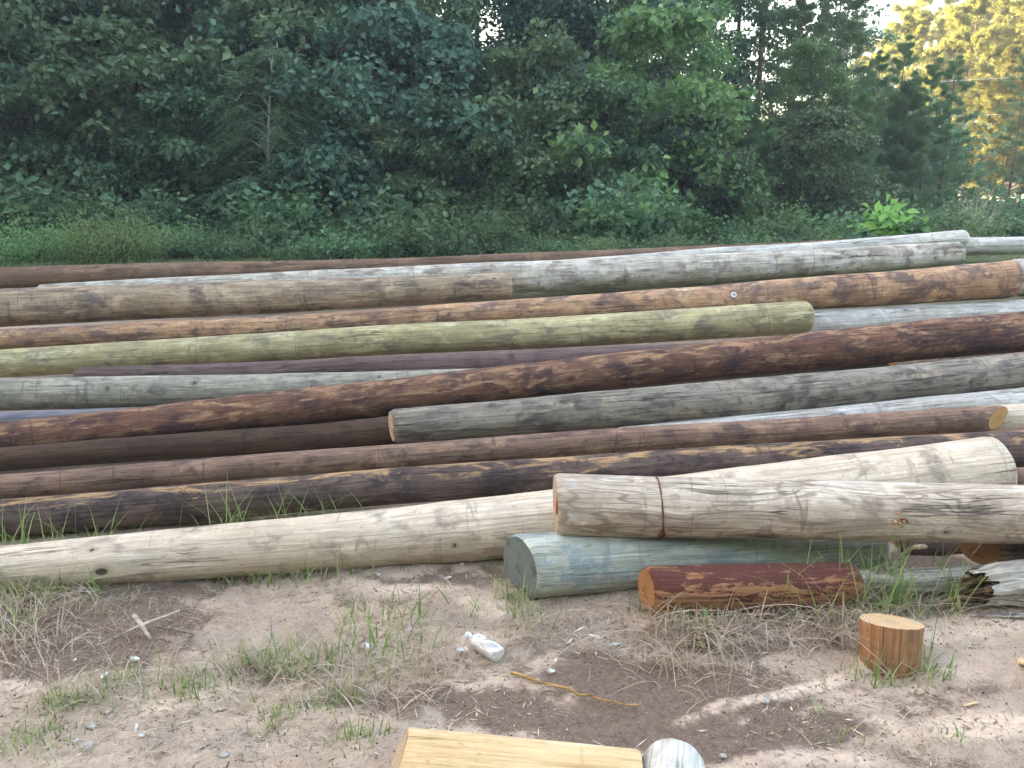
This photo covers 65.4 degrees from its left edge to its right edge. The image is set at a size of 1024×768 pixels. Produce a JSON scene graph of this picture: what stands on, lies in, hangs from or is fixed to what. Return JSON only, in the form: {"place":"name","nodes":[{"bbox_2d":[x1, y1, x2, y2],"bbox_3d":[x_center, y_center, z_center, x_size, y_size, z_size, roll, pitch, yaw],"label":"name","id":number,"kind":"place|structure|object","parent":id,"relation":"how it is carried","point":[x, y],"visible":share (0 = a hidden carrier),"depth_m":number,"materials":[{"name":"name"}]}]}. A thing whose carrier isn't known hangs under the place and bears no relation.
{"place":"outdoors","nodes":[
{"label":"outdoors","id":0,"kind":"place"},
{"bbox_2d":[0,241,1022,266],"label":"rough grass","id":1,"kind":"structure","parent":0,"point":[135,261],"depth_m":9.02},
{"bbox_2d":[965,237,1023,254],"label":"log","id":2,"kind":"object","parent":1,"relation":"on","point":[991,245],"visible":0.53,"depth_m":8.97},
{"bbox_2d":[0,193,1023,767],"bbox_3d":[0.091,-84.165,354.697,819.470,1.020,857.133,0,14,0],"label":"ground","id":3,"kind":"structure","parent":0,"point":[602,723],"depth_m":2.95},
{"bbox_2d":[0,201,66,263],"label":"weed clump","id":4,"kind":"object","parent":3,"relation":"on","point":[12,252],"visible":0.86,"depth_m":9.10,"materials":[{"name":"green plant"}]},
{"bbox_2d":[0,163,78,245],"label":"shrub","id":5,"kind":"object","parent":3,"relation":"on","point":[6,208],"visible":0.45,"depth_m":10.80,"materials":[{"name":"green plant"}]},
{"bbox_2d":[0,58,106,195],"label":"understory tree","id":6,"kind":"object","parent":3,"relation":"on","point":[10,170],"visible":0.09,"depth_m":12.73,"materials":[{"name":"green plant"}]},
{"bbox_2d":[0,407,135,421],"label":"log","id":7,"kind":"object","parent":3,"relation":"on","point":[11,416],"visible":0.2,"depth_m":5.03,"materials":[{"name":"grey wood"}]},
{"bbox_2d":[0,61,152,239],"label":"understory tree","id":8,"kind":"object","parent":3,"relation":"on","point":[46,152],"visible":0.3,"depth_m":12.34,"materials":[{"name":"green plant"}]},
{"bbox_2d":[0,12,166,207],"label":"understory tree","id":9,"kind":"object","parent":3,"relation":"on","point":[19,44],"visible":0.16,"depth_m":13.04,"materials":[{"name":"green plant"}]},
{"bbox_2d":[31,183,140,240],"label":"shrub","id":10,"kind":"object","parent":3,"relation":"on","point":[50,213],"visible":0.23,"depth_m":10.85,"materials":[{"name":"green plant"}]},
{"bbox_2d":[48,189,173,263],"bbox_3d":[-4.568,-1.757,9.097,1.251,0.940,1.349,9,16,33],"label":"weed clump","id":11,"kind":"object","parent":3,"relation":"on","point":[110,250],"visible":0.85,"depth_m":8.95,"materials":[{"name":"green plant"}]},
{"bbox_2d":[0,0,233,204],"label":"sweetgum tree","id":12,"kind":"object","parent":3,"relation":"on","point":[12,10],"visible":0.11,"depth_m":14.27,"materials":[{"name":"green plant"}]},
{"bbox_2d":[3,0,238,199],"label":"sweetgum tree","id":13,"kind":"object","parent":3,"relation":"on","point":[96,14],"visible":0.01,"depth_m":14.78,"materials":[{"name":"green plant"}]},
{"bbox_2d":[6,6,259,239],"bbox_3d":[-6.733,-4.082,13.493,4.701,4.074,3.863,11,18,39],"label":"understory tree","id":14,"kind":"object","parent":3,"relation":"on","point":[85,77],"visible":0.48,"depth_m":12.35,"materials":[{"name":"green plant"}]},
{"bbox_2d":[99,208,180,260],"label":"weed clump","id":15,"kind":"object","parent":3,"relation":"on","point":[155,250],"visible":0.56,"depth_m":9.30,"materials":[{"name":"green plant"}]},
{"bbox_2d":[94,179,196,235],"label":"shrub","id":16,"kind":"object","parent":3,"relation":"on","point":[162,209],"visible":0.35,"depth_m":11.20,"materials":[{"name":"green plant"}]},
{"bbox_2d":[65,82,272,243],"bbox_3d":[-5.282,-3.329,12.669,3.091,2.698,2.941,3,14,11],"label":"understory tree","id":17,"kind":"object","parent":3,"relation":"on","point":[185,151],"visible":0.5,"depth_m":12.29,"materials":[{"name":"green plant"}]},
{"bbox_2d":[89,0,289,223],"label":"sweetgum tree","id":18,"kind":"object","parent":3,"relation":"on","point":[156,4],"visible":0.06,"depth_m":14.46,"materials":[{"name":"green plant"}]},
{"bbox_2d":[176,226,261,258],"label":"shrub","id":19,"kind":"object","parent":3,"relation":"on","point":[223,252],"visible":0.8,"depth_m":9.70,"materials":[{"name":"green plant"}]},
{"bbox_2d":[0,418,455,470],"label":"log","id":20,"kind":"object","parent":3,"relation":"on","point":[360,433],"visible":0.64,"depth_m":4.82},
{"bbox_2d":[0,273,512,326],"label":"log","id":21,"kind":"object","parent":3,"relation":"on","point":[28,306],"visible":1,"depth_m":6.41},
{"bbox_2d":[231,211,301,257],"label":"shrub","id":22,"kind":"object","parent":3,"relation":"on","point":[277,233],"visible":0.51,"depth_m":10.12,"materials":[{"name":"green plant"}]},
{"bbox_2d":[173,44,360,233],"bbox_3d":[-3.891,-3.429,12.507,2.934,3.462,3.113,-3,14,-13],"label":"feathery tree","id":23,"kind":"object","parent":3,"relation":"on","point":[259,56],"visible":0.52,"depth_m":11.88,"materials":[{"name":"green plant"}]},
{"bbox_2d":[213,172,333,241],"bbox_3d":[-3.312,-2.418,11.401,1.615,1.252,1.783,6,15,24],"label":"shrub","id":24,"kind":"object","parent":3,"relation":"on","point":[260,206],"visible":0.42,"depth_m":11.09,"materials":[{"name":"green plant"}]},
{"bbox_2d":[113,0,465,223],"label":"understory tree","id":25,"kind":"object","parent":3,"relation":"on","point":[270,13],"visible":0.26,"depth_m":12.60,"materials":[{"name":"green plant"}]},
{"bbox_2d":[144,0,492,189],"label":"oak tree","id":26,"kind":"object","parent":3,"relation":"on","point":[243,36],"visible":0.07,"depth_m":14.28,"materials":[{"name":"green plant"}]},
{"bbox_2d":[184,17,491,231],"bbox_3d":[-2.461,-3.944,12.977,4.486,3.916,4.269,5,14,19],"label":"understory tree","id":27,"kind":"object","parent":3,"relation":"on","point":[315,44],"visible":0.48,"depth_m":11.97,"materials":[{"name":"green plant"}]},
{"bbox_2d":[286,220,390,259],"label":"shrub","id":28,"kind":"object","parent":3,"relation":"on","point":[324,248],"visible":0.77,"depth_m":9.35,"materials":[{"name":"green plant"}]},
{"bbox_2d":[245,0,492,197],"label":"sweetgum tree","id":29,"kind":"object","parent":3,"relation":"on","point":[458,9],"visible":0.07,"depth_m":14.15,"materials":[{"name":"green plant"}]},
{"bbox_2d":[296,188,447,246],"bbox_3d":[-1.992,-2.259,11.284,2.187,1.050,2.194,-7,15,-25],"label":"shrub","id":30,"kind":"object","parent":3,"relation":"on","point":[338,227],"visible":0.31,"depth_m":10.93,"materials":[{"name":"green plant"}]},
{"bbox_2d":[330,172,463,234],"bbox_3d":[-1.688,-2.459,11.606,1.732,1.216,1.569,8,15,29],"label":"shrub","id":31,"kind":"object","parent":3,"relation":"on","point":[395,202],"visible":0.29,"depth_m":11.37,"materials":[{"name":"green plant"}]},
{"bbox_2d":[319,118,477,239],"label":"understory tree","id":32,"kind":"object","parent":3,"relation":"on","point":[374,133],"visible":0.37,"depth_m":11.93,"materials":[{"name":"green plant"}]},
{"bbox_2d":[285,0,520,234],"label":"understory tree","id":33,"kind":"object","parent":3,"relation":"on","point":[443,71],"visible":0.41,"depth_m":12.48,"materials":[{"name":"green plant"}]},
{"bbox_2d":[320,35,520,205],"bbox_3d":[-1.585,-4.161,14.241,4.453,3.860,3.659,2,14,10],"label":"understory tree","id":34,"kind":"object","parent":3,"relation":"on","point":[397,65],"visible":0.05,"depth_m":13.21,"materials":[{"name":"green plant"}]},
{"bbox_2d":[0,239,847,288],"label":"log","id":35,"kind":"object","parent":3,"relation":"on","point":[23,277],"visible":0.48,"depth_m":7.57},
{"bbox_2d":[353,191,502,256],"bbox_3d":[-1.121,-2.040,10.430,1.988,0.952,1.982,1,14,3],"label":"shrub","id":36,"kind":"object","parent":3,"relation":"on","point":[423,230],"visible":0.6,"depth_m":10.18,"materials":[{"name":"green plant"}]},
{"bbox_2d":[0,363,889,410],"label":"log","id":37,"kind":"object","parent":3,"relation":"on","point":[52,393],"visible":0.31,"depth_m":5.25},
{"bbox_2d":[73,343,702,376],"bbox_3d":[-0.693,-0.144,5.822,4.674,0.210,0.196,-2,14,-7],"label":"log","id":38,"kind":"object","parent":37,"relation":"on","point":[471,360],"visible":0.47,"depth_m":5.73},
{"bbox_2d":[429,223,507,255],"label":"shrub","id":39,"kind":"object","parent":3,"relation":"on","point":[469,248],"visible":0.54,"depth_m":9.85,"materials":[{"name":"green plant"}]},
{"bbox_2d":[380,88,577,243],"bbox_3d":[-0.549,-3.227,12.507,2.789,2.586,3.152,5,14,20],"label":"understory tree","id":40,"kind":"object","parent":3,"relation":"on","point":[449,159],"visible":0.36,"depth_m":11.98,"materials":[{"name":"green plant"}]},
{"bbox_2d":[466,211,536,253],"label":"shrub","id":41,"kind":"object","parent":3,"relation":"on","point":[510,235],"visible":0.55,"depth_m":10.00,"materials":[{"name":"green plant"}]},
{"bbox_2d":[38,242,965,292],"bbox_3d":[0.227,-1.039,7.422,8.756,0.480,0.376,-2,14,-8],"label":"log","id":42,"kind":"object","parent":3,"relation":"on","point":[606,273],"visible":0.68,"depth_m":7.46,"materials":[{"name":"silver wood"}]},
{"bbox_2d":[564,230,969,259],"bbox_3d":[2.563,-1.347,8.145,4.504,0.423,0.185,-2,14,-8],"label":"log","id":43,"kind":"object","parent":42,"relation":"on","point":[962,237],"visible":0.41,"depth_m":8.18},
{"bbox_2d":[0,437,1016,592],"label":"log","id":44,"kind":"object","parent":3,"relation":"on","point":[485,528],"visible":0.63,"depth_m":3.75,"materials":[{"name":"wood"}]},
{"bbox_2d":[0,469,1018,767],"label":"green grass","id":45,"kind":"structure","parent":3,"relation":"on","point":[896,597],"depth_m":3.22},
{"bbox_2d":[0,566,1022,767],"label":"debris","id":46,"kind":"object","parent":3,"relation":"on","point":[511,730],"visible":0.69,"depth_m":2.90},
{"bbox_2d":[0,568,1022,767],"bbox_3d":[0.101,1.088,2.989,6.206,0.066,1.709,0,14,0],"label":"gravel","id":47,"kind":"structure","parent":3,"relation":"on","point":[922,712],"depth_m":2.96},
{"bbox_2d":[0,311,1023,447],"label":"log","id":48,"kind":"object","parent":3,"relation":"on","point":[989,334],"visible":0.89,"depth_m":5.38,"materials":[{"name":"wood"}]},
{"bbox_2d":[0,301,814,377],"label":"log","id":49,"kind":"object","parent":48,"relation":"on","point":[749,320],"visible":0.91,"depth_m":6.04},
{"bbox_2d":[810,300,1023,331],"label":"log","id":50,"kind":"object","parent":48,"relation":"on","point":[830,319],"visible":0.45,"depth_m":6.84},
{"bbox_2d":[0,261,1023,348],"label":"log","id":51,"kind":"object","parent":50,"relation":"on","point":[991,280],"visible":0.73,"depth_m":6.57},
{"bbox_2d":[0,553,1023,767],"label":"dry grass","id":52,"kind":"structure","parent":3,"relation":"on","point":[799,614],"depth_m":3.10,"materials":[{"name":"plant"}]},
{"bbox_2d":[0,430,1023,537],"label":"log","id":53,"kind":"object","parent":3,"relation":"on","point":[393,486],"visible":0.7,"depth_m":4.24,"materials":[{"name":"wood"}]},
{"bbox_2d":[0,405,1007,498],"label":"log","id":54,"kind":"object","parent":53,"relation":"on","point":[543,445],"visible":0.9,"depth_m":4.66,"materials":[{"name":"wood"}]},
{"bbox_2d":[619,387,1023,427],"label":"log","id":55,"kind":"object","parent":54,"relation":"on","point":[1001,397],"visible":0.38,"depth_m":5.32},
{"bbox_2d":[388,353,1023,442],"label":"log","id":56,"kind":"object","parent":55,"relation":"on","point":[606,409],"visible":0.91,"depth_m":5.13,"materials":[{"name":"grey pale weathered wood"}]},
{"bbox_2d":[391,727,642,767],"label":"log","id":57,"kind":"object","parent":3,"relation":"on","point":[422,748],"visible":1,"depth_m":2.31,"materials":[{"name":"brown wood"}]},
{"bbox_2d":[479,189,575,246],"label":"shrub","id":58,"kind":"object","parent":3,"relation":"on","point":[530,220],"visible":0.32,"depth_m":11.09,"materials":[{"name":"green plant"}]},
{"bbox_2d":[461,0,611,158],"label":"slender tree","id":59,"kind":"object","parent":3,"relation":"on","point":[495,18],"visible":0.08,"depth_m":16.70,"materials":[{"name":"green plant"}]},
{"bbox_2d":[64,3,1018,208],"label":"woods","id":60,"kind":"object","parent":3,"relation":"on","point":[968,148],"visible":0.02,"depth_m":23.77,"materials":[{"name":"yellow plant"}]},
{"bbox_2d":[444,0,646,200],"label":"sweetgum tree","id":61,"kind":"object","parent":3,"relation":"on","point":[584,23],"visible":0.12,"depth_m":15.33,"materials":[{"name":"green plant"}]},
{"bbox_2d":[434,17,658,238],"bbox_3d":[0.606,-3.876,13.207,3.952,3.664,4.465,-10,17,-36],"label":"understory tree","id":62,"kind":"object","parent":3,"relation":"on","point":[513,68],"visible":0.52,"depth_m":12.20,"materials":[{"name":"green plant"}]},
{"bbox_2d":[462,67,687,244],"bbox_3d":[0.950,-3.414,12.680,3.290,2.872,3.131,11,18,39],"label":"understory tree","id":63,"kind":"object","parent":3,"relation":"on","point":[598,90],"visible":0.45,"depth_m":12.18,"materials":[{"name":"green plant"}]},
{"bbox_2d":[482,0,726,195],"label":"oak tree","id":64,"kind":"object","parent":3,"relation":"on","point":[582,3],"visible":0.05,"depth_m":14.90,"materials":[{"name":"green plant"}]},
{"bbox_2d":[552,167,678,247],"bbox_3d":[1.483,-2.357,11.042,1.652,1.280,1.824,13,18,42],"label":"shrub","id":65,"kind":"object","parent":3,"relation":"on","point":[619,223],"visible":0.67,"depth_m":10.75,"materials":[{"name":"green plant"}]},
{"bbox_2d":[488,0,781,244],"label":"understory tree","id":66,"kind":"object","parent":3,"relation":"on","point":[693,24],"visible":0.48,"depth_m":12.44,"materials":[{"name":"green plant"}]},
{"bbox_2d":[604,174,702,246],"bbox_3d":[1.954,-2.505,11.807,1.700,1.193,1.540,3,14,13],"label":"shrub","id":67,"kind":"object","parent":3,"relation":"on","point":[674,219],"visible":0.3,"depth_m":11.53,"materials":[{"name":"green plant"}]},
{"bbox_2d":[568,0,752,185],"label":"sweetgum tree","id":68,"kind":"object","parent":3,"relation":"on","point":[620,55],"visible":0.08,"depth_m":15.57,"materials":[{"name":"green plant"}]},
{"bbox_2d":[642,738,704,767],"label":"log","id":69,"kind":"object","parent":3,"relation":"on","point":[669,753],"visible":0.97,"depth_m":2.31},
{"bbox_2d":[615,105,747,225],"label":"understory tree","id":70,"kind":"object","parent":3,"relation":"on","point":[667,138],"visible":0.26,"depth_m":13.32,"materials":[{"name":"green plant"}]},
{"bbox_2d":[504,532,889,597],"bbox_3d":[0.890,0.793,3.730,1.841,0.312,0.283,-2,14,-10],"label":"log","id":71,"kind":"object","parent":3,"relation":"on","point":[574,565],"visible":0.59,"depth_m":3.57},
{"bbox_2d":[553,473,1023,543],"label":"log","id":72,"kind":"object","parent":71,"relation":"on","point":[637,506],"visible":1,"depth_m":3.50,"materials":[{"name":"beige wood"}]},
{"bbox_2d":[630,0,779,140],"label":"slender tree","id":73,"kind":"object","parent":3,"relation":"on","point":[741,83],"visible":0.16,"depth_m":18.79,"materials":[{"name":"green plant"}]},
{"bbox_2d":[667,143,784,244],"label":"understory tree","id":74,"kind":"object","parent":3,"relation":"on","point":[744,157],"visible":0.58,"depth_m":12.81,"materials":[{"name":"green plant"}]},
{"bbox_2d":[670,0,805,115],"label":"slender tree","id":75,"kind":"object","parent":3,"relation":"on","point":[772,44],"visible":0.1,"depth_m":19.79,"materials":[{"name":"green plant"}]},
{"bbox_2d":[724,83,768,217],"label":"young pine tree","id":76,"kind":"object","parent":3,"relation":"on","point":[754,135],"visible":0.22,"depth_m":15.16,"materials":[{"name":"green plant"}]},
{"bbox_2d":[638,562,863,612],"bbox_3d":[1.021,0.872,3.414,0.942,0.220,0.188,-1,14,-6],"label":"log","id":77,"kind":"object","parent":3,"relation":"on","point":[712,584],"visible":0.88,"depth_m":3.34,"materials":[{"name":"red wood"}]},
{"bbox_2d":[712,0,802,119],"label":"tall pine tree","id":78,"kind":"object","parent":3,"relation":"on","point":[762,7],"visible":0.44,"depth_m":18.23,"materials":[{"name":"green plant"}]},
{"bbox_2d":[740,127,790,218],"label":"young pine tree","id":79,"kind":"object","parent":3,"relation":"on","point":[768,167],"visible":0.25,"depth_m":14.16,"materials":[{"name":"green plant"}]},
{"bbox_2d":[745,206,813,241],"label":"shrub","id":80,"kind":"object","parent":3,"relation":"on","point":[784,228],"visible":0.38,"depth_m":10.97,"materials":[{"name":"green plant"}]},
{"bbox_2d":[753,0,838,205],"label":"pine tree","id":81,"kind":"object","parent":3,"relation":"on","point":[807,16],"visible":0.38,"depth_m":16.32,"materials":[{"name":"green plant"}]},
{"bbox_2d":[713,0,894,155],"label":"slender tree","id":82,"kind":"object","parent":3,"relation":"on","point":[770,24],"visible":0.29,"depth_m":18.61,"materials":[{"name":"green plant"}]},
{"bbox_2d":[754,34,869,224],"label":"sweetgum tree","id":83,"kind":"object","parent":3,"relation":"on","point":[794,82],"visible":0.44,"depth_m":15.07,"materials":[{"name":"green plant"}]},
{"bbox_2d":[756,101,907,234],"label":"understory tree","id":84,"kind":"object","parent":3,"relation":"on","point":[797,144],"visible":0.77,"depth_m":13.25,"materials":[{"name":"green plant"}]},
{"bbox_2d":[773,16,903,216],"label":"oak tree","id":85,"kind":"object","parent":3,"relation":"on","point":[870,31],"visible":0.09,"depth_m":21.03,"materials":[{"name":"green plant"}]},
{"bbox_2d":[788,0,890,165],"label":"pine tree","id":86,"kind":"object","parent":3,"relation":"on","point":[825,9],"visible":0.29,"depth_m":17.56,"materials":[{"name":"green plant"}]},
{"bbox_2d":[799,16,890,206],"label":"pine tree","id":87,"kind":"object","parent":3,"relation":"on","point":[847,37],"visible":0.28,"depth_m":16.39,"materials":[{"name":"green plant"}]},
{"bbox_2d":[805,92,892,220],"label":"young pine tree","id":88,"kind":"object","parent":3,"relation":"on","point":[868,119],"visible":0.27,"depth_m":14.59,"materials":[{"name":"green plant"}]},
{"bbox_2d":[849,49,898,183],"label":"pine tree","id":89,"kind":"object","parent":3,"relation":"on","point":[884,81],"visible":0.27,"depth_m":18.26,"materials":[{"name":"green plant"}]},
{"bbox_2d":[847,193,930,237],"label":"sapling","id":90,"kind":"object","parent":3,"relation":"on","point":[871,226],"visible":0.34,"depth_m":10.81,"materials":[{"name":"green plant"}]},
{"bbox_2d":[859,613,923,678],"bbox_3d":[1.467,1.016,3.088,0.232,0.250,0.264,0,14,0],"label":"stump","id":91,"kind":"object","parent":3,"relation":"on","point":[901,638],"visible":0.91,"depth_m":3.00,"materials":[{"name":"orange wood"}]},
{"bbox_2d":[813,190,969,239],"bbox_3d":[5.457,-2.322,11.616,2.099,1.005,2.092,6,15,24],"label":"shrub","id":92,"kind":"object","parent":3,"relation":"on","point":[846,217],"visible":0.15,"depth_m":11.57,"materials":[{"name":"green plant"}]},
{"bbox_2d":[867,33,931,188],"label":"pine tree","id":93,"kind":"object","parent":3,"relation":"on","point":[904,51],"visible":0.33,"depth_m":19.66,"materials":[{"name":"green plant"}]},
{"bbox_2d":[868,73,947,215],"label":"young pine tree","id":94,"kind":"object","parent":3,"relation":"on","point":[905,156],"visible":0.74,"depth_m":16.57,"materials":[{"name":"green plant"}]},
{"bbox_2d":[862,2,974,185],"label":"pine tree","id":95,"kind":"object","parent":3,"relation":"on","point":[918,30],"visible":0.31,"depth_m":33.98,"materials":[{"name":"yellow plant"}]},
{"bbox_2d":[859,565,984,592],"bbox_3d":[1.873,0.885,3.572,0.951,0.188,0.117,-3,14,-13],"label":"log","id":96,"kind":"object","parent":3,"relation":"on","point":[928,572],"visible":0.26,"depth_m":3.52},
{"bbox_2d":[893,56,954,205],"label":"pine tree","id":97,"kind":"object","parent":3,"relation":"on","point":[931,71],"visible":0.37,"depth_m":18.84,"materials":[{"name":"green plant"}]},
{"bbox_2d":[871,0,985,126],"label":"pine tree","id":98,"kind":"object","parent":3,"relation":"on","point":[934,34],"visible":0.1,"depth_m":39.39,"materials":[{"name":"yellow plant"}]},
{"bbox_2d":[858,194,1016,236],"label":"shrub","id":99,"kind":"object","parent":3,"relation":"on","point":[959,223],"visible":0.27,"depth_m":10.56,"materials":[{"name":"green plant"}]},
{"bbox_2d":[912,54,987,203],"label":"pine tree","id":100,"kind":"object","parent":3,"relation":"on","point":[946,107],"visible":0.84,"depth_m":18.47,"materials":[{"name":"green plant"}]},
{"bbox_2d":[903,0,1023,187],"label":"pine tree","id":101,"kind":"object","parent":3,"relation":"on","point":[977,39],"visible":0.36,"depth_m":32.20,"materials":[{"name":"yellow plant"}]},
{"bbox_2d":[942,0,1023,201],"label":"pine tree","id":102,"kind":"object","parent":3,"relation":"on","point":[1004,21],"visible":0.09,"depth_m":35.09,"materials":[{"name":"yellow plant"}]},
{"bbox_2d":[950,559,1023,606],"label":"log","id":103,"kind":"object","parent":3,"relation":"on","point":[1001,589],"visible":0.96,"depth_m":3.40,"materials":[{"name":"grey wood"}]},
{"bbox_2d":[957,36,1023,200],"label":"pine tree","id":104,"kind":"object","parent":3,"relation":"on","point":[1009,53],"visible":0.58,"depth_m":29.37,"materials":[{"name":"yellow plant"}]},
{"bbox_2d":[959,543,1023,564],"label":"log","id":105,"kind":"object","parent":3,"relation":"on","point":[987,553],"visible":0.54,"depth_m":3.73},
{"bbox_2d":[964,0,1023,168],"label":"pine tree","id":106,"kind":"object","parent":3,"relation":"on","point":[1018,7],"visible":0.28,"depth_m":30.33,"materials":[{"name":"yellow plant"}]},
{"bbox_2d":[970,54,1023,206],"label":"pine tree","id":107,"kind":"object","parent":3,"relation":"on","point":[1011,128],"visible":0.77,"depth_m":24.85,"materials":[{"name":"green plant"}]},
{"bbox_2d":[436,0,1018,191],"label":"sky","id":108,"kind":"structure","parent":0,"point":[889,11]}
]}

